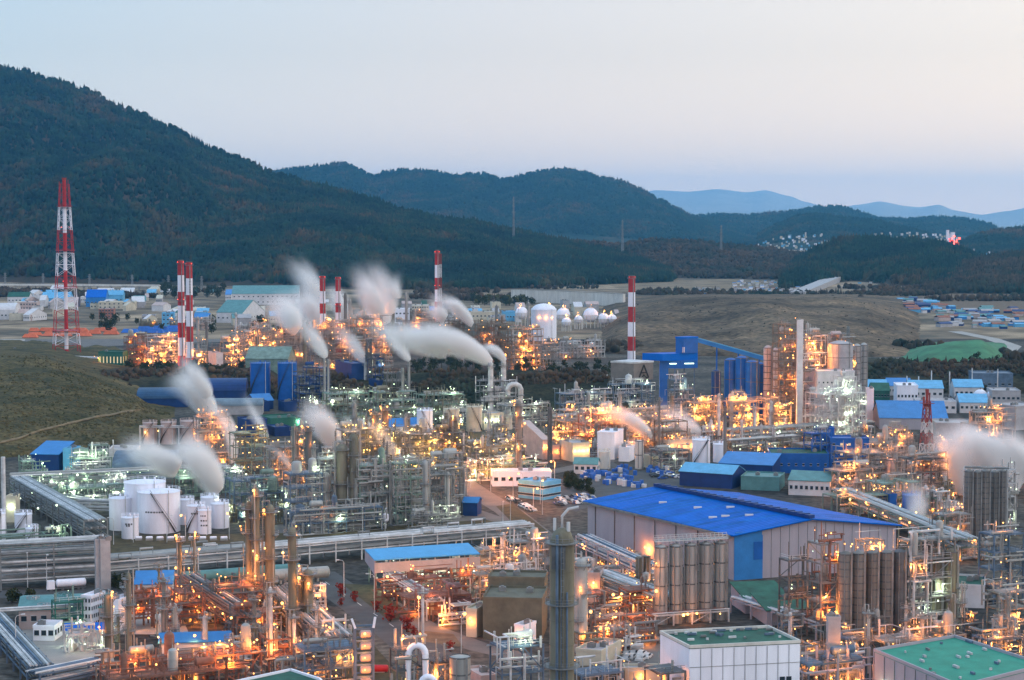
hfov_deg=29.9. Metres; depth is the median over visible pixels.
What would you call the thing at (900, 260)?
hill forest
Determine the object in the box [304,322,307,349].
distillation column
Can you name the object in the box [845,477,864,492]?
pipe skid
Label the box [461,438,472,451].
pipe skid
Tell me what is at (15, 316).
factory building
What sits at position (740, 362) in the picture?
silo
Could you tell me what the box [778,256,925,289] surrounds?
wooded hill
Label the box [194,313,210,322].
factory building
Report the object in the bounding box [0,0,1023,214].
sky
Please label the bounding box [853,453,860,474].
distillation column
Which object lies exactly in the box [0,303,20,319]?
factory building
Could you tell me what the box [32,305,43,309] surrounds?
factory building
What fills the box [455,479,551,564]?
road
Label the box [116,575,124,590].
broadleaf tree
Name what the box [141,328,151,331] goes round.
covered pile
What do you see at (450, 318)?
pipe skid
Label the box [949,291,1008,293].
wooded slope
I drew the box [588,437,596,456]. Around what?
pipe skid
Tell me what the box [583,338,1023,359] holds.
bushes
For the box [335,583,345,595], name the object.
red shrub
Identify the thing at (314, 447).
distillation column
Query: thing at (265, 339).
process unit
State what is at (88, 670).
pipe rack
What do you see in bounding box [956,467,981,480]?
pipe skid
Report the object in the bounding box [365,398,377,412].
pipe skid
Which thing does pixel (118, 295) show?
factory building
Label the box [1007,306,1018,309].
distant shed
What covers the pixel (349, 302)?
distillation column
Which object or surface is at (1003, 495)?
silo
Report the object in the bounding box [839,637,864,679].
pipe skid
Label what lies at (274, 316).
factory building
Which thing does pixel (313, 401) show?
pipe skid
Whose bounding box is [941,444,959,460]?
pipe skid
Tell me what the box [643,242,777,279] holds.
brown ridge
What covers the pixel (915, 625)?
pipe skid
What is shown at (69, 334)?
covered pile
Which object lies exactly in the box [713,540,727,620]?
silo
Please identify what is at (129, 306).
factory building
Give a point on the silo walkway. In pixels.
(695, 538)
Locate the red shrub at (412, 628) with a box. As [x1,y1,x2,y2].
[409,625,418,634]
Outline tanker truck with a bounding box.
[46,578,85,590]
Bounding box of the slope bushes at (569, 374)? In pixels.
[297,364,638,410]
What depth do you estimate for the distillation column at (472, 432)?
884.10 m
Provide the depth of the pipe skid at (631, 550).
587.54 m
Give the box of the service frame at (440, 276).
[439,254,441,325]
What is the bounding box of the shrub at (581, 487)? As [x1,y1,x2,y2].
[579,483,584,490]
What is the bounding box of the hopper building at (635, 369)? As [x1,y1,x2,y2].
[610,359,653,401]
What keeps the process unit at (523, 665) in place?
on the ground at (352, 567)
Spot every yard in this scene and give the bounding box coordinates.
[22,629,113,671]
[25,339,245,346]
[121,603,187,633]
[275,507,504,532]
[618,644,659,666]
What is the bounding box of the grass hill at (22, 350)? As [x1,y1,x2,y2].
[0,340,176,457]
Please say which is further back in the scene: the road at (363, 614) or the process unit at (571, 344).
the process unit at (571, 344)
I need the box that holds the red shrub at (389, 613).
[382,603,397,621]
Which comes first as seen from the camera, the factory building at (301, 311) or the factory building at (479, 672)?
the factory building at (479, 672)
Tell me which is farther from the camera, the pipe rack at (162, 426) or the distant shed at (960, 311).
the distant shed at (960, 311)
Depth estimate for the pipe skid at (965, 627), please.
507.61 m
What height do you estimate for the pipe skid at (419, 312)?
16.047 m
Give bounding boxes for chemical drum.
[617,478,622,484]
[622,480,626,485]
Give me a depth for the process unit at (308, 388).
1110.30 m
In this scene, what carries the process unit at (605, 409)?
on the ground at (352, 567)
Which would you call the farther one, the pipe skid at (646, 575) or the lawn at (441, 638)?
the pipe skid at (646, 575)
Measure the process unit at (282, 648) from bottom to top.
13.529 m
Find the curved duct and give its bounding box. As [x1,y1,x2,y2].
[505,382,523,402]
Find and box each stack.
[1,457,6,532]
[321,358,327,406]
[326,359,330,399]
[363,362,369,379]
[400,368,404,404]
[406,361,411,389]
[487,362,494,410]
[499,361,507,408]
[656,397,662,453]
[721,406,728,455]
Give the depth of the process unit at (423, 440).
838.86 m
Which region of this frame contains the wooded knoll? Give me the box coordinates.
[760,216,897,249]
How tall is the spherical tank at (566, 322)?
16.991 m
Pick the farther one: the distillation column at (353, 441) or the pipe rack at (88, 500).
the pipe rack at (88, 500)
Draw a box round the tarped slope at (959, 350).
[902,340,1006,361]
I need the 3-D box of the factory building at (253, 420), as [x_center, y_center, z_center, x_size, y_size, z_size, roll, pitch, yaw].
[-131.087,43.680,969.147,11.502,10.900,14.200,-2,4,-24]
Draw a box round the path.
[0,409,140,442]
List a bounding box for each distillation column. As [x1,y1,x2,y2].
[98,589,117,652]
[113,609,123,642]
[119,580,125,596]
[121,568,136,652]
[150,609,160,636]
[153,562,163,606]
[157,573,169,628]
[157,602,167,632]
[169,603,182,631]
[174,533,187,596]
[188,530,200,597]
[195,316,200,352]
[198,611,210,648]
[205,320,207,351]
[224,633,233,657]
[226,335,232,353]
[234,313,237,345]
[240,497,253,591]
[248,593,260,634]
[248,620,258,645]
[249,483,264,606]
[254,335,259,345]
[260,500,278,603]
[260,582,277,671]
[281,309,287,345]
[282,522,300,642]
[287,609,300,651]
[289,304,296,351]
[289,424,301,482]
[297,571,304,639]
[298,564,317,638]
[300,424,314,483]
[301,325,307,361]
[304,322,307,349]
[310,441,317,489]
[310,601,322,637]
[313,624,325,637]
[314,456,323,481]
[316,405,323,443]
[318,469,332,524]
[320,409,327,451]
[333,441,349,524]
[342,291,347,355]
[346,430,361,521]
[347,299,351,355]
[350,400,357,427]
[350,404,352,433]
[359,292,366,351]
[363,414,369,450]
[363,467,370,524]
[368,442,375,469]
[369,408,380,457]
[378,305,384,352]
[379,404,391,459]
[380,435,385,454]
[383,441,390,464]
[385,286,391,352]
[386,460,394,524]
[390,299,395,353]
[397,453,403,497]
[400,322,405,359]
[402,414,409,453]
[403,292,408,328]
[405,413,411,438]
[406,329,408,357]
[413,310,416,346]
[419,457,434,524]
[423,324,431,355]
[440,424,449,459]
[442,410,448,424]
[443,469,452,517]
[447,413,460,467]
[455,450,464,514]
[460,336,464,360]
[460,433,466,460]
[463,465,468,497]
[467,427,475,447]
[482,435,489,473]
[485,412,491,443]
[495,304,498,339]
[497,528,508,563]
[512,397,525,467]
[526,300,530,340]
[543,506,579,679]
[574,553,591,656]
[579,414,584,430]
[593,422,599,436]
[600,390,606,401]
[617,389,623,420]
[623,424,627,442]
[668,393,674,413]
[678,400,683,417]
[704,405,709,424]
[710,415,716,425]
[715,393,722,435]
[720,416,723,438]
[728,400,734,432]
[738,418,745,442]
[751,404,758,439]
[767,398,774,430]
[770,425,777,447]
[781,416,787,434]
[784,609,795,635]
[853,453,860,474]
[862,604,874,673]
[866,465,872,489]
[892,435,900,457]
[892,456,900,484]
[897,454,903,475]
[899,601,911,632]
[915,611,928,638]
[928,436,935,451]
[937,455,942,485]
[945,593,958,634]
[949,450,956,473]
[956,581,970,631]
[961,441,969,451]
[970,439,977,465]
[982,433,987,465]
[991,449,998,466]
[993,613,1007,649]
[999,590,1016,650]
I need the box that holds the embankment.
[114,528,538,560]
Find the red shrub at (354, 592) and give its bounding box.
[350,591,357,597]
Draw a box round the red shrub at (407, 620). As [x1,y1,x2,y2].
[399,616,414,631]
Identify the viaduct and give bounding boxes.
[0,284,160,289]
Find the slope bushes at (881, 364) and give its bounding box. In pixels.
[868,355,1023,392]
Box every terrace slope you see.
[99,362,276,398]
[299,370,639,410]
[868,358,1023,393]
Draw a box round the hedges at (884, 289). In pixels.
[300,281,1023,300]
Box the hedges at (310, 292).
[0,285,319,297]
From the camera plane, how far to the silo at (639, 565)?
552.09 m
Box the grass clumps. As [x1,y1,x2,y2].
[0,354,170,454]
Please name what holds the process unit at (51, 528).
on the ground at (352, 567)
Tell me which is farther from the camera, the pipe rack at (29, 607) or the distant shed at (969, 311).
the distant shed at (969, 311)
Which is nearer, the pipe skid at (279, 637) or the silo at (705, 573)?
the pipe skid at (279, 637)
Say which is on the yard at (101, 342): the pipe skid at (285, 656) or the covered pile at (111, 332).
the covered pile at (111, 332)
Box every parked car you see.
[513,499,522,503]
[621,654,630,660]
[630,653,636,659]
[635,654,641,660]
[636,649,646,654]
[644,652,652,658]
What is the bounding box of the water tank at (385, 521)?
[383,513,388,528]
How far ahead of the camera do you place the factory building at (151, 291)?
2683.87 m
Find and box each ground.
[0,339,1023,679]
[607,279,745,290]
[911,294,1023,312]
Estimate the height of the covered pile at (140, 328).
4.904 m
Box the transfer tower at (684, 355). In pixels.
[642,336,697,414]
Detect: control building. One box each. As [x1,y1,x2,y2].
[660,625,800,679]
[874,635,1023,679]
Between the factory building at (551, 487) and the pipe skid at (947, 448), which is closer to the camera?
the factory building at (551, 487)
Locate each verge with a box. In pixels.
[110,520,516,552]
[496,504,548,533]
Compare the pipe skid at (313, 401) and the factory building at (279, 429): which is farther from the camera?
the pipe skid at (313, 401)
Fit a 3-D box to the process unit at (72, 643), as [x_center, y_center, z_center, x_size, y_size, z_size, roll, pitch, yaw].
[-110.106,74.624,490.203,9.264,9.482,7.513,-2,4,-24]
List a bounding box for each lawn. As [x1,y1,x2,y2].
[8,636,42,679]
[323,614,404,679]
[342,583,414,620]
[408,629,462,646]
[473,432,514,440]
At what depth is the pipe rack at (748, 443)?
900.72 m
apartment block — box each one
[946,230,948,241]
[950,232,954,244]
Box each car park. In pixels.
[541,471,683,510]
[589,607,651,624]
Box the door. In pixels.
[754,541,762,559]
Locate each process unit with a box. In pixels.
[0,523,71,545]
[18,454,49,478]
[41,473,123,509]
[51,585,86,629]
[61,614,99,652]
[69,440,113,475]
[92,638,158,679]
[99,644,249,679]
[123,328,155,365]
[132,577,178,627]
[144,331,177,365]
[147,628,212,679]
[172,461,244,496]
[172,572,227,625]
[193,337,206,364]
[193,407,232,463]
[204,567,267,623]
[206,620,267,679]
[220,329,243,364]
[224,467,285,518]
[224,597,278,640]
[228,421,270,472]
[240,316,271,358]
[258,616,317,673]
[261,331,333,346]
[263,436,291,479]
[266,322,309,356]
[283,456,325,526]
[284,491,386,535]
[291,417,306,482]
[292,630,362,679]
[293,360,331,409]
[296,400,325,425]
[308,315,352,367]
[313,450,348,518]
[320,384,369,424]
[321,614,351,659]
[335,418,402,463]
[341,329,413,352]
[347,310,392,368]
[354,445,394,523]
[364,353,384,378]
[368,541,474,583]
[369,384,418,424]
[372,558,479,601]
[381,369,406,390]
[388,452,428,525]
[389,624,426,679]
[391,308,434,349]
[392,578,475,619]
[396,417,467,471]
[406,498,460,528]
[413,385,466,423]
[419,446,463,518]
[421,315,471,352]
[428,639,453,679]
[432,597,473,626]
[454,453,547,481]
[462,436,528,475]
[469,316,512,364]
[469,552,542,601]
[470,537,511,578]
[475,374,516,412]
[484,620,543,679]
[496,396,557,425]
[503,524,548,569]
[507,323,543,370]
[541,338,561,369]
[546,404,580,443]
[554,381,613,414]
[555,333,606,358]
[572,399,628,446]
[574,646,629,679]
[588,576,653,624]
[588,601,654,635]
[589,611,659,644]
[607,373,655,406]
[617,652,685,679]
[624,401,660,437]
[649,438,692,470]
[654,415,690,451]
[666,370,694,417]
[683,395,722,429]
[720,386,761,427]
[756,392,791,428]
[772,319,796,423]
[773,542,818,635]
[779,330,853,420]
[791,423,905,455]
[794,321,827,422]
[800,621,873,670]
[800,642,874,679]
[802,379,866,437]
[803,424,832,457]
[805,521,844,640]
[822,335,856,409]
[822,481,887,515]
[824,456,877,491]
[830,368,858,420]
[833,435,908,478]
[835,522,884,602]
[865,472,924,506]
[870,608,969,647]
[888,421,908,444]
[893,517,958,627]
[898,445,950,495]
[900,529,931,627]
[929,500,974,550]
[960,398,1016,469]
[969,617,1023,655]
[978,515,1023,603]
[981,577,1023,638]
[996,457,1019,530]
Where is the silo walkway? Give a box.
[653,532,728,623]
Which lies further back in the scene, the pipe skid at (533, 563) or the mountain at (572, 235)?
the mountain at (572, 235)
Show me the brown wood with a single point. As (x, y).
(716, 261)
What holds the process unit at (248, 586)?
on the ground at (352, 567)
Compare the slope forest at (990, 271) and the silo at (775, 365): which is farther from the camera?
the slope forest at (990, 271)
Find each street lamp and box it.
[15,613,24,657]
[26,552,27,586]
[46,554,47,589]
[366,573,374,612]
[417,595,420,634]
[461,611,465,652]
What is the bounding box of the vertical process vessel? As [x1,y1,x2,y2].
[826,611,840,667]
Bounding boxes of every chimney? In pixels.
[176,260,185,365]
[185,261,193,365]
[319,275,325,355]
[334,276,341,351]
[434,250,440,331]
[627,275,635,358]
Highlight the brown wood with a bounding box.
[570,236,804,278]
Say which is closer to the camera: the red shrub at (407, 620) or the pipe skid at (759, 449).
the red shrub at (407, 620)
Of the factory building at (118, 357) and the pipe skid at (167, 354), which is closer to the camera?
the factory building at (118, 357)
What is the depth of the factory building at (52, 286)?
2789.03 m
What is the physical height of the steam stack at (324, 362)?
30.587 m
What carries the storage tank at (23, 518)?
on the ground at (352, 567)
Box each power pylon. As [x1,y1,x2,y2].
[512,197,514,234]
[621,220,623,251]
[720,225,722,249]
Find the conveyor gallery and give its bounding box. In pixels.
[698,338,762,369]
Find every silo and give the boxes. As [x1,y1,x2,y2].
[449,653,470,679]
[635,440,643,468]
[635,556,643,579]
[643,555,650,578]
[654,544,667,624]
[670,543,682,623]
[683,542,697,622]
[699,541,712,621]
[711,370,720,418]
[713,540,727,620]
[724,358,734,417]
[735,356,748,417]
[745,360,758,420]
[759,362,762,417]
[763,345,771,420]
[773,347,779,421]
[827,340,852,368]
[837,551,852,640]
[852,550,866,640]
[853,344,861,412]
[861,343,867,413]
[865,550,879,634]
[879,549,893,635]
[885,458,895,473]
[892,548,907,632]
[929,548,943,619]
[944,548,959,621]
[964,469,973,534]
[973,470,982,540]
[981,469,990,539]
[990,470,999,534]
[999,469,1006,537]
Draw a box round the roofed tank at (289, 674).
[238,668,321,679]
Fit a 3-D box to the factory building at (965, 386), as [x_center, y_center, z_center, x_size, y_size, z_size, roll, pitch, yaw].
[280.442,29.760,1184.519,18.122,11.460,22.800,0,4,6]
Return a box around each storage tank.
[0,509,5,539]
[6,492,19,521]
[14,509,31,532]
[25,523,38,538]
[26,595,39,599]
[57,591,70,596]
[70,602,80,618]
[109,492,130,530]
[121,512,138,539]
[123,475,165,515]
[137,485,179,534]
[141,419,156,444]
[160,419,176,444]
[179,417,199,444]
[180,495,194,524]
[186,501,204,532]
[197,506,211,534]
[200,492,218,508]
[210,499,228,528]
[249,360,270,394]
[276,360,296,399]
[401,497,408,523]
[417,407,432,434]
[443,406,459,429]
[466,404,482,431]
[505,414,512,429]
[531,303,556,340]
[598,448,610,468]
[692,436,709,462]
[713,441,722,462]
[902,490,920,511]
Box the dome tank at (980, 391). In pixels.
[974,387,987,396]
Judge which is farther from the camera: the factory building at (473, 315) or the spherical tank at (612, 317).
the factory building at (473, 315)
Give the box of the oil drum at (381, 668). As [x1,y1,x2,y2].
[375,665,388,672]
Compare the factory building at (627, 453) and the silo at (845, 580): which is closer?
the silo at (845, 580)
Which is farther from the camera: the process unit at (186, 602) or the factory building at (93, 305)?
the factory building at (93, 305)
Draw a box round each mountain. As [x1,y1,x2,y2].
[0,69,671,289]
[283,163,753,245]
[648,189,817,214]
[846,201,1023,228]
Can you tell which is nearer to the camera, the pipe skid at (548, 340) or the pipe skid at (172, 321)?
the pipe skid at (548, 340)
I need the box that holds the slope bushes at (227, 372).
[96,363,277,395]
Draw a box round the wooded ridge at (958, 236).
[698,206,988,241]
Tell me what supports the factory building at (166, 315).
on the ground at (352, 567)
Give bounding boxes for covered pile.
[22,334,38,337]
[28,328,39,331]
[28,332,42,335]
[40,327,54,331]
[41,333,59,336]
[59,333,71,336]
[77,330,88,332]
[77,333,92,336]
[89,330,101,333]
[94,328,105,331]
[103,330,119,334]
[121,329,138,332]
[138,326,149,330]
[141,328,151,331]
[147,329,164,333]
[168,327,177,331]
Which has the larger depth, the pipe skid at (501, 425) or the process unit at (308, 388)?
the process unit at (308, 388)
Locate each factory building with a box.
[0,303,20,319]
[7,292,32,302]
[9,312,23,319]
[17,301,39,309]
[18,309,28,312]
[18,592,110,629]
[23,308,46,320]
[25,296,38,300]
[30,290,42,294]
[30,441,74,470]
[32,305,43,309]
[33,619,62,640]
[40,295,48,306]
[42,292,73,300]
[48,297,63,308]
[50,285,63,289]
[52,308,63,316]
[62,444,80,469]
[68,297,80,306]
[68,302,74,311]
[80,296,85,302]
[81,588,105,621]
[86,289,108,306]
[90,303,97,308]
[98,300,136,308]
[98,350,127,364]
[99,308,115,318]
[108,289,124,300]
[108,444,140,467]
[112,450,182,478]
[112,593,125,630]
[120,288,134,291]
[123,302,135,310]
[131,296,144,307]
[134,570,174,592]
[136,387,192,406]
[143,314,156,321]
[146,286,159,294]
[147,289,156,293]
[151,302,170,310]
[156,295,162,301]
[157,631,231,656]
[160,289,171,296]
[162,311,174,325]
[190,378,248,400]
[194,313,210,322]
[196,308,208,312]
[208,350,222,365]
[209,398,264,414]
[216,300,263,322]
[225,289,231,300]
[231,313,241,324]
[232,285,299,304]
[237,314,250,324]
[237,416,266,436]
[245,346,295,373]
[246,393,273,408]
[259,413,299,425]
[264,400,269,410]
[267,423,290,435]
[268,311,281,322]
[278,398,296,411]
[286,300,294,311]
[297,303,309,308]
[298,308,306,315]
[302,301,315,308]
[303,376,321,396]
[306,309,318,315]
[315,299,328,307]
[326,304,331,310]
[335,360,363,379]
[367,305,375,314]
[368,303,379,313]
[369,378,382,385]
[378,417,416,433]
[395,308,409,324]
[401,301,411,308]
[412,304,428,317]
[429,306,434,316]
[445,301,457,308]
[462,310,498,319]
[462,496,482,515]
[466,601,482,636]
[471,665,495,679]
[482,410,503,429]
[482,585,547,639]
[488,569,547,617]
[490,301,500,308]
[491,467,551,485]
[498,313,504,322]
[501,310,514,320]
[511,289,624,305]
[514,302,524,309]
[514,618,536,645]
[518,476,560,499]
[523,420,546,459]
[546,442,559,459]
[559,438,589,461]
[560,299,569,307]
[571,302,582,310]
[573,306,586,315]
[573,457,600,473]
[574,663,623,679]
[575,637,621,665]
[584,301,598,310]
[588,568,602,601]
[597,427,623,459]
[603,565,621,591]
[618,443,634,461]
[623,661,659,679]
[644,453,657,467]
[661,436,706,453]
[679,462,745,488]
[718,451,781,471]
[729,580,783,613]
[741,471,784,490]
[750,591,810,624]
[767,448,829,472]
[788,470,836,496]
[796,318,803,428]
[802,369,814,422]
[815,368,854,421]
[815,425,834,449]
[827,434,868,467]
[865,386,873,419]
[868,379,886,386]
[869,382,889,400]
[873,400,947,429]
[879,490,896,505]
[885,378,910,394]
[893,382,917,399]
[898,433,912,444]
[902,511,931,532]
[906,380,943,397]
[913,397,956,412]
[931,418,973,440]
[950,379,983,397]
[954,393,987,412]
[959,574,984,607]
[968,370,1012,390]
[986,387,1020,402]
[990,401,1023,429]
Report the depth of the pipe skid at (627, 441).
880.98 m
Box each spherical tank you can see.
[515,304,526,325]
[557,305,570,324]
[561,314,571,330]
[574,313,583,328]
[583,305,597,327]
[598,311,607,327]
[608,311,616,323]
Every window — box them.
[21,616,26,621]
[31,615,36,621]
[34,630,38,635]
[41,630,46,635]
[48,630,53,635]
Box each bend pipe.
[404,642,429,679]
[419,674,436,679]
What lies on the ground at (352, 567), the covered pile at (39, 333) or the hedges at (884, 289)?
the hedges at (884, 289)
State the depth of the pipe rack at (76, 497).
724.07 m
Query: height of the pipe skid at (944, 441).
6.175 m
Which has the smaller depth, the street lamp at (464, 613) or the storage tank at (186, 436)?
the street lamp at (464, 613)
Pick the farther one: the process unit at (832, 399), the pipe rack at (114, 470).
the process unit at (832, 399)
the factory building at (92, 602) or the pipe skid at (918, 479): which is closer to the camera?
the factory building at (92, 602)
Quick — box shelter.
[63,622,102,644]
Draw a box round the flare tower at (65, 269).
[52,178,80,351]
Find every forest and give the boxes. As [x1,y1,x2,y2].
[0,64,677,288]
[272,161,756,244]
[692,204,999,235]
[756,212,938,244]
[776,232,1023,294]
[921,248,1023,293]
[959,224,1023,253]
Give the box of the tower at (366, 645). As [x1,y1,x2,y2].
[351,617,375,679]
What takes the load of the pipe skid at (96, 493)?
on the ground at (352, 567)
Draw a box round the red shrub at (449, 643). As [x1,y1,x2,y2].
[446,640,455,651]
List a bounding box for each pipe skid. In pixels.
[25,492,39,510]
[51,466,70,483]
[67,466,90,483]
[69,489,89,493]
[85,490,106,508]
[86,489,104,498]
[99,476,120,493]
[105,474,120,489]
[105,487,121,498]
[110,470,126,487]
[139,318,158,326]
[157,351,172,360]
[168,317,177,324]
[193,312,201,327]
[199,314,214,329]
[208,343,219,351]
[219,463,243,486]
[223,635,251,659]
[229,499,237,522]
[231,632,251,640]
[233,321,250,337]
[236,336,250,351]
[238,502,244,520]
[246,479,264,500]
[248,629,273,659]
[250,323,269,337]
[258,606,281,624]
[261,629,280,657]
[264,633,288,655]
[265,599,285,627]
[266,492,281,514]
[270,490,289,506]
[272,498,293,524]
[274,656,300,671]
[275,653,303,667]
[279,481,298,503]
[299,652,322,673]
[301,394,323,410]
[302,663,327,679]
[313,582,325,607]
[321,442,336,464]
[322,415,331,436]
[322,438,336,456]
[326,419,339,437]
[336,432,345,445]
[338,404,362,420]
[346,390,357,401]
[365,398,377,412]
[388,444,404,472]
[394,440,413,454]
[410,306,426,321]
[424,447,441,464]
[442,311,457,325]
[450,406,465,422]
[456,448,478,471]
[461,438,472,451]
[464,341,474,351]
[464,457,480,475]
[469,552,491,576]
[480,541,498,567]
[491,415,508,442]
[491,428,505,439]
[494,429,511,443]
[506,332,515,345]
[506,545,523,561]
[507,444,526,456]
[521,539,541,564]
[526,555,541,568]
[530,531,550,555]
[543,338,554,349]
[552,417,572,435]
[557,436,575,443]
[559,430,583,437]
[563,414,576,438]
[574,432,593,445]
[574,629,603,653]
[575,551,594,569]
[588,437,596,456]
[589,434,596,449]
[589,563,604,568]
[593,538,613,565]
[594,609,616,628]
[597,603,623,623]
[599,613,630,651]
[603,415,613,428]
[604,557,623,568]
[608,405,619,427]
[608,418,620,427]
[614,545,637,571]
[614,568,634,592]
[617,620,638,643]
[621,437,634,445]
[621,627,643,654]
[622,423,634,440]
[632,412,652,434]
[632,574,653,609]
[640,424,661,446]
[642,569,653,583]
[648,414,663,426]
[655,423,673,437]
[656,444,672,457]
[664,414,685,429]
[670,418,686,432]
[677,428,695,435]
[679,418,693,431]
[690,422,704,435]
[695,419,717,442]
[727,431,739,446]
[727,438,735,450]
[742,439,763,449]
[750,422,771,447]
[752,442,767,452]
[761,443,774,450]
[774,603,803,639]
[777,435,791,447]
[787,430,805,442]
[796,424,814,441]
[800,640,822,656]
[800,646,813,679]
[800,660,830,679]
[818,659,845,679]
[831,639,860,678]
[838,462,854,478]
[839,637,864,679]
[840,623,858,645]
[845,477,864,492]
[847,425,873,434]
[852,420,873,437]
[853,471,866,487]
[854,465,876,478]
[870,608,890,641]
[873,448,891,460]
[879,432,892,449]
[886,444,902,462]
[896,541,907,549]
[903,431,918,452]
[910,612,934,641]
[913,611,940,623]
[915,477,927,485]
[921,483,943,502]
[921,486,943,514]
[925,619,944,635]
[930,488,949,515]
[933,430,945,449]
[935,474,957,497]
[937,438,956,447]
[937,511,951,523]
[939,495,956,511]
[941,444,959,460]
[941,459,958,477]
[942,532,964,559]
[948,435,973,451]
[950,497,962,510]
[955,608,983,634]
[956,447,976,471]
[956,460,979,477]
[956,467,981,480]
[959,530,977,560]
[963,439,990,455]
[980,529,999,560]
[984,630,1010,648]
[990,615,1018,641]
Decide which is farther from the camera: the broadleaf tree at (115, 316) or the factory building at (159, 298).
the factory building at (159, 298)
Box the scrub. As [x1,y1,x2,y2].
[612,296,913,352]
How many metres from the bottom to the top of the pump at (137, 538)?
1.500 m
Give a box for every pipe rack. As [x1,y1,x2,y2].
[0,535,103,590]
[0,603,80,611]
[0,611,53,679]
[9,463,227,489]
[9,475,107,544]
[25,657,100,679]
[59,492,90,508]
[76,498,108,510]
[80,356,97,358]
[110,540,244,571]
[139,425,200,444]
[175,573,263,634]
[244,517,533,564]
[267,585,356,653]
[383,571,444,620]
[547,404,688,424]
[575,533,653,575]
[588,568,668,609]
[646,605,729,626]
[721,434,800,451]
[727,419,874,437]
[730,595,825,639]
[832,487,978,562]
[963,466,1008,536]
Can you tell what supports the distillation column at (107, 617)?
on the ground at (352, 567)
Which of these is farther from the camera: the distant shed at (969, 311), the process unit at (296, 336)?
the distant shed at (969, 311)
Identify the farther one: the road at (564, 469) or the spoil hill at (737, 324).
the spoil hill at (737, 324)
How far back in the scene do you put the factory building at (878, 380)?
1192.23 m
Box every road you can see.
[0,581,225,597]
[313,572,452,679]
[395,601,547,660]
[420,452,658,479]
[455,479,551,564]
[603,461,622,472]
[790,277,840,293]
[948,331,1021,350]
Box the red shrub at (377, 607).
[371,600,381,611]
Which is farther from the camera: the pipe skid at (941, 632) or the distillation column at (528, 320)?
the distillation column at (528, 320)
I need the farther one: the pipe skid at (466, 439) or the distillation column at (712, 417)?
the distillation column at (712, 417)
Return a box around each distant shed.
[904,305,918,307]
[907,308,920,312]
[916,303,930,306]
[923,300,936,303]
[932,307,941,310]
[934,303,947,307]
[934,315,950,320]
[935,310,946,312]
[936,322,952,326]
[946,305,955,309]
[949,321,958,325]
[955,310,965,312]
[958,314,970,318]
[965,309,977,313]
[969,313,979,317]
[972,319,987,324]
[977,307,992,310]
[979,305,993,308]
[980,309,993,312]
[981,322,990,326]
[986,319,1001,321]
[991,322,1004,326]
[992,315,1003,318]
[999,325,1007,328]
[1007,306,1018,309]
[1010,320,1023,322]
[1012,309,1023,311]
[1013,323,1023,326]
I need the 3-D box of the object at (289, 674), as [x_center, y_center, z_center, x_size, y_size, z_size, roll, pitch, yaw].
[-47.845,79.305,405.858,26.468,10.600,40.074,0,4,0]
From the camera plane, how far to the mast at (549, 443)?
861.33 m
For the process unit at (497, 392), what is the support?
on the ground at (352, 567)
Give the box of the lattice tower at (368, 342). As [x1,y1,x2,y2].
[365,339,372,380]
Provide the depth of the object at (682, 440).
900.93 m
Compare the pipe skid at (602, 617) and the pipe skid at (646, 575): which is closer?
the pipe skid at (602, 617)
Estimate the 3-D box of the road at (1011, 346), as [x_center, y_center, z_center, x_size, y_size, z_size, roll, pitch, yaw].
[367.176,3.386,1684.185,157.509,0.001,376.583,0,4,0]
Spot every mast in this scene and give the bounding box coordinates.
[417,587,428,653]
[547,407,551,463]
[846,326,849,341]
[917,389,934,478]
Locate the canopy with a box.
[365,543,479,589]
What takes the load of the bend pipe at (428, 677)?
on the ground at (352, 567)
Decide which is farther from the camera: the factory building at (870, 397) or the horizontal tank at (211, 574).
the factory building at (870, 397)
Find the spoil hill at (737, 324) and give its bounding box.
[601,292,921,356]
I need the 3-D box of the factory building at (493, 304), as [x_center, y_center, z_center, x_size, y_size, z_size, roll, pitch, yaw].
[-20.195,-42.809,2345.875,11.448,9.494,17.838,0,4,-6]
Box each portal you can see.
[94,535,104,588]
[99,535,111,589]
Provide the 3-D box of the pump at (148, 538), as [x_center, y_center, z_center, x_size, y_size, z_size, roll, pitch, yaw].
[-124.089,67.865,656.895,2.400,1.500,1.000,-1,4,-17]
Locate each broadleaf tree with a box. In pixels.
[5,588,16,603]
[15,591,22,601]
[98,320,103,327]
[99,311,105,320]
[105,320,113,329]
[109,317,115,326]
[111,578,116,587]
[112,313,119,321]
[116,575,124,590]
[124,359,133,365]
[140,361,149,367]
[154,360,164,367]
[161,362,171,368]
[162,286,169,296]
[170,286,177,297]
[188,358,198,366]
[200,360,207,366]
[203,289,208,296]
[206,285,213,295]
[208,323,216,332]
[214,288,220,297]
[220,282,226,291]
[235,359,244,367]
[256,314,264,321]
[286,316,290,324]
[414,363,421,371]
[419,356,426,365]
[427,356,438,369]
[437,352,445,367]
[445,354,453,365]
[450,354,457,365]
[456,360,463,369]
[464,357,471,367]
[469,291,476,302]
[469,353,476,369]
[474,360,482,370]
[475,295,480,304]
[480,295,487,304]
[492,355,500,368]
[494,294,499,300]
[494,359,500,369]
[502,295,508,304]
[522,356,530,369]
[544,363,555,370]
[574,361,579,369]
[578,361,583,370]
[582,361,589,369]
[592,358,601,368]
[601,364,610,373]
[972,351,980,358]
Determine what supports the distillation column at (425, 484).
on the ground at (352, 567)
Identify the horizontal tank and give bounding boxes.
[174,563,300,582]
[275,566,329,583]
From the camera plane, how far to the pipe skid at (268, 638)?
481.57 m
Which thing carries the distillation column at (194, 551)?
on the ground at (352, 567)
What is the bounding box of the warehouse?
[582,483,902,579]

